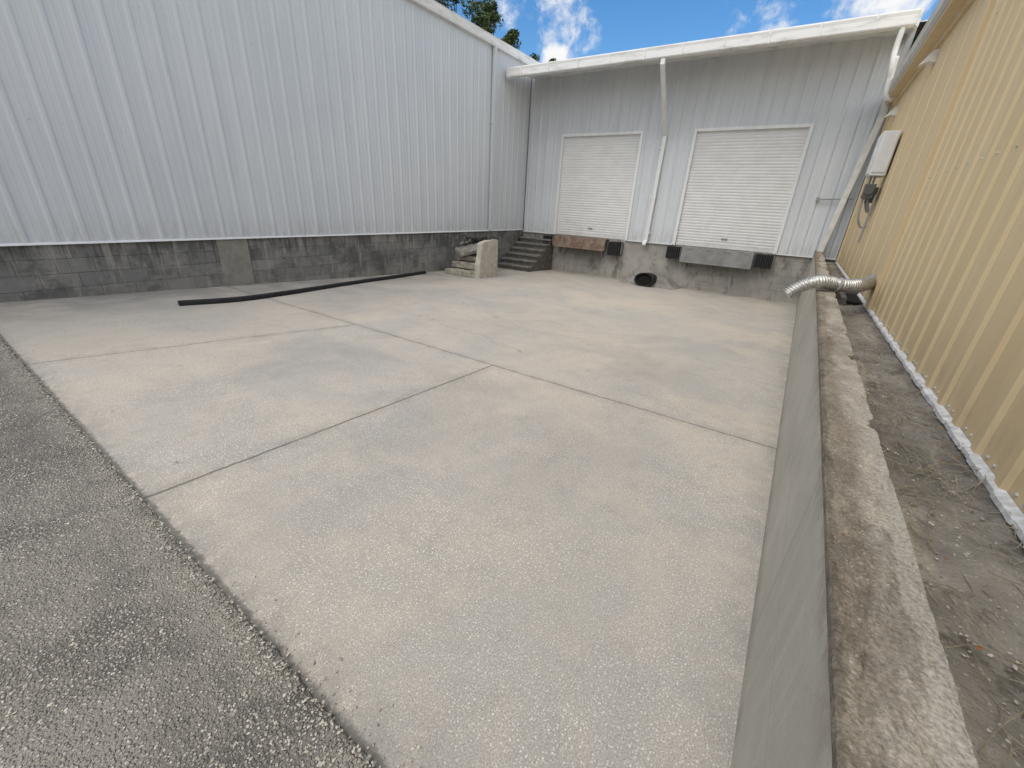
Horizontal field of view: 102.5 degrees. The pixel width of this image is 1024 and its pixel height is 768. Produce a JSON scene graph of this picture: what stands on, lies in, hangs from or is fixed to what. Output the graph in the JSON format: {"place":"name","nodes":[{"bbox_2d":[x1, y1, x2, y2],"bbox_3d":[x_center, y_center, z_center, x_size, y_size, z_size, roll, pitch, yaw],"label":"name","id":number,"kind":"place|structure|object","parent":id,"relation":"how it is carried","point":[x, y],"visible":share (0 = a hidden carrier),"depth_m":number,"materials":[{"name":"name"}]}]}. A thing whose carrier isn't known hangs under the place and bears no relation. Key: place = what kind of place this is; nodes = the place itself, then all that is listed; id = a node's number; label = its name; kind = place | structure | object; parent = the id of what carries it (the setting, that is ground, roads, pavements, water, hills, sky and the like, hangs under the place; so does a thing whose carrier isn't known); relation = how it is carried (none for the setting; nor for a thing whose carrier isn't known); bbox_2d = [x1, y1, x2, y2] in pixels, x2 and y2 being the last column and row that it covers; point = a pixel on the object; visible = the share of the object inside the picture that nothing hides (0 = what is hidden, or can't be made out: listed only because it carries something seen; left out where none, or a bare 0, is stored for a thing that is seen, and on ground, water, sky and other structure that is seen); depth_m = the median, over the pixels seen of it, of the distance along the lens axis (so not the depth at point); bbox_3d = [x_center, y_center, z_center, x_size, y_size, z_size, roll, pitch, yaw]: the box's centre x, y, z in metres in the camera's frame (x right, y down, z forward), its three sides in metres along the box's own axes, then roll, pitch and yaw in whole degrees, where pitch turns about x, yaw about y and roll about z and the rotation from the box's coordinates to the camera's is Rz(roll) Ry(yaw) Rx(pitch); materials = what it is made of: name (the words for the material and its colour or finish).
{"place":"outdoors","nodes":[
{"label":"outdoors","id":0,"kind":"place"},
{"bbox_2d":[0,336,437,767],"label":"asphalt pavement","id":1,"kind":"structure","parent":0,"point":[148,735],"depth_m":1.46,"materials":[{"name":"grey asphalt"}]},
{"bbox_2d":[0,267,796,767],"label":"concrete ramp","id":2,"kind":"structure","parent":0,"point":[424,523],"depth_m":2.51,"materials":[{"name":"grey concrete"}]},
{"bbox_2d":[178,271,425,305],"bbox_3d":[-3.531,-2.109,8.644,0.362,0.339,6.216,12,25,20],"label":"rubber hose","id":3,"kind":"object","parent":2,"relation":"on","point":[241,298],"visible":1,"depth_m":7.23,"materials":[{"name":"black rubber"}]},
{"bbox_2d":[445,235,498,278],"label":"concrete steps","id":4,"kind":"structure","parent":2,"relation":"on","point":[477,257],"depth_m":11.54,"materials":[{"name":"grey concrete"}]},
{"bbox_2d":[497,236,552,271],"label":"concrete steps","id":5,"kind":"structure","parent":2,"relation":"on","point":[528,254],"depth_m":14.35,"materials":[{"name":"grey concrete"}]},
{"bbox_2d":[618,271,680,289],"bbox_3d":[4.221,-3.247,12.728,2.000,0.477,1.083,17,27,30],"label":"drain pipe","id":6,"kind":"object","parent":2,"relation":"on","point":[652,279],"visible":0.94,"depth_m":12.45,"materials":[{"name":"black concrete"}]},
{"bbox_2d":[730,250,978,767],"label":"retaining wall","id":7,"kind":"structure","parent":2,"relation":"on","point":[846,665],"depth_m":0.97,"materials":[{"name":"grey concrete"}]},
{"bbox_2d":[783,274,876,298],"bbox_3d":[3.874,-1.120,4.729,1.738,0.286,0.452,-8,26,-23],"label":"flexible duct","id":8,"kind":"object","parent":7,"relation":"on","point":[834,283],"visible":0.9,"depth_m":4.45,"materials":[{"name":"metal"}]},
{"bbox_2d":[529,53,556,61],"bbox_3d":[2.440,-23.308,41.041,4.275,15.993,3.579,17,27,30],"label":"tree","id":9,"kind":"object","parent":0,"point":[534,56],"visible":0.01,"depth_m":38.24,"materials":[{"name":"green plant"}]},
{"bbox_2d":[437,0,939,62],"label":"sky","id":10,"kind":"structure","parent":0,"point":[549,29],"materials":[{"name":"blue"}]},
{"bbox_2d":[826,262,1023,767],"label":"soil strip","id":11,"kind":"object","parent":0,"point":[981,715],"visible":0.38,"depth_m":1.29,"materials":[{"name":"brown soil"}]},
{"bbox_2d":[835,291,861,305],"bbox_3d":[4.476,-1.129,5.456,0.260,0.160,1.100,17,27,30],"label":"drain sump","id":12,"kind":"object","parent":11,"relation":"in","point":[842,298],"visible":0.48,"depth_m":5.28,"materials":[{"name":"concrete"}]},
{"bbox_2d":[817,255,985,649],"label":"leaf litter","id":13,"kind":"object","parent":11,"relation":"on","point":[979,647],"visible":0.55,"depth_m":2.38,"materials":[{"name":"brown plant"}]},
{"bbox_2d":[831,273,1023,755],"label":"soil crumbs","id":14,"kind":"object","parent":11,"relation":"on","point":[1016,702],"visible":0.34,"depth_m":1.34,"materials":[{"name":"brown soil"}]},
{"bbox_2d":[840,301,1023,767],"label":"dry weeds","id":15,"kind":"object","parent":11,"relation":"on","point":[921,470],"visible":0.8,"depth_m":1.52,"materials":[{"name":"brown plant"}]},
{"label":"ground","id":16,"kind":"structure","parent":0,"visible":0},
{"bbox_2d":[0,0,539,301],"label":"warehouse","id":17,"kind":"structure","parent":16,"relation":"on","point":[153,145],"depth_m":7.31,"materials":[{"name":"grey paint"}]},
{"bbox_2d":[435,0,503,32],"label":"tree","id":18,"kind":"object","parent":16,"relation":"on","point":[492,5],"visible":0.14,"depth_m":31.15,"materials":[{"name":"green plant"}]},
{"bbox_2d":[471,10,520,48],"bbox_3d":[-1.867,-20.459,33.729,5.013,16.183,4.861,9,24,13],"label":"tree","id":19,"kind":"object","parent":16,"relation":"on","point":[510,37],"visible":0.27,"depth_m":30.61,"materials":[{"name":"green plant"}]},
{"bbox_2d":[506,7,927,303],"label":"loading dock building","id":20,"kind":"structure","parent":16,"relation":"on","point":[737,165],"depth_m":11.28,"materials":[{"name":"white paint"}]},
{"bbox_2d":[553,131,643,240],"bbox_3d":[2.690,-6.379,13.296,2.683,3.082,0.147,17,27,30],"label":"roller door","id":21,"kind":"structure","parent":20,"relation":"in","point":[597,176],"depth_m":13.26,"materials":[{"name":"paint"}]},
{"bbox_2d":[672,123,814,253],"bbox_3d":[6.129,-5.299,11.253,2.757,3.082,0.147,17,27,30],"label":"roller door","id":22,"kind":"structure","parent":20,"relation":"in","point":[740,183],"depth_m":11.19,"materials":[{"name":"paint"}]},
{"bbox_2d":[835,0,1023,546],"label":"yellow building","id":23,"kind":"structure","parent":16,"relation":"on","point":[938,249],"depth_m":2.91,"materials":[{"name":"beige metal"}]},
{"bbox_2d":[857,130,901,242],"bbox_3d":[6.098,-3.307,6.998,0.266,1.680,0.480,17,27,30],"label":"electrical box","id":24,"kind":"object","parent":23,"relation":"attached to","point":[883,152],"visible":1,"depth_m":6.72,"materials":[{"name":"grey metal"}]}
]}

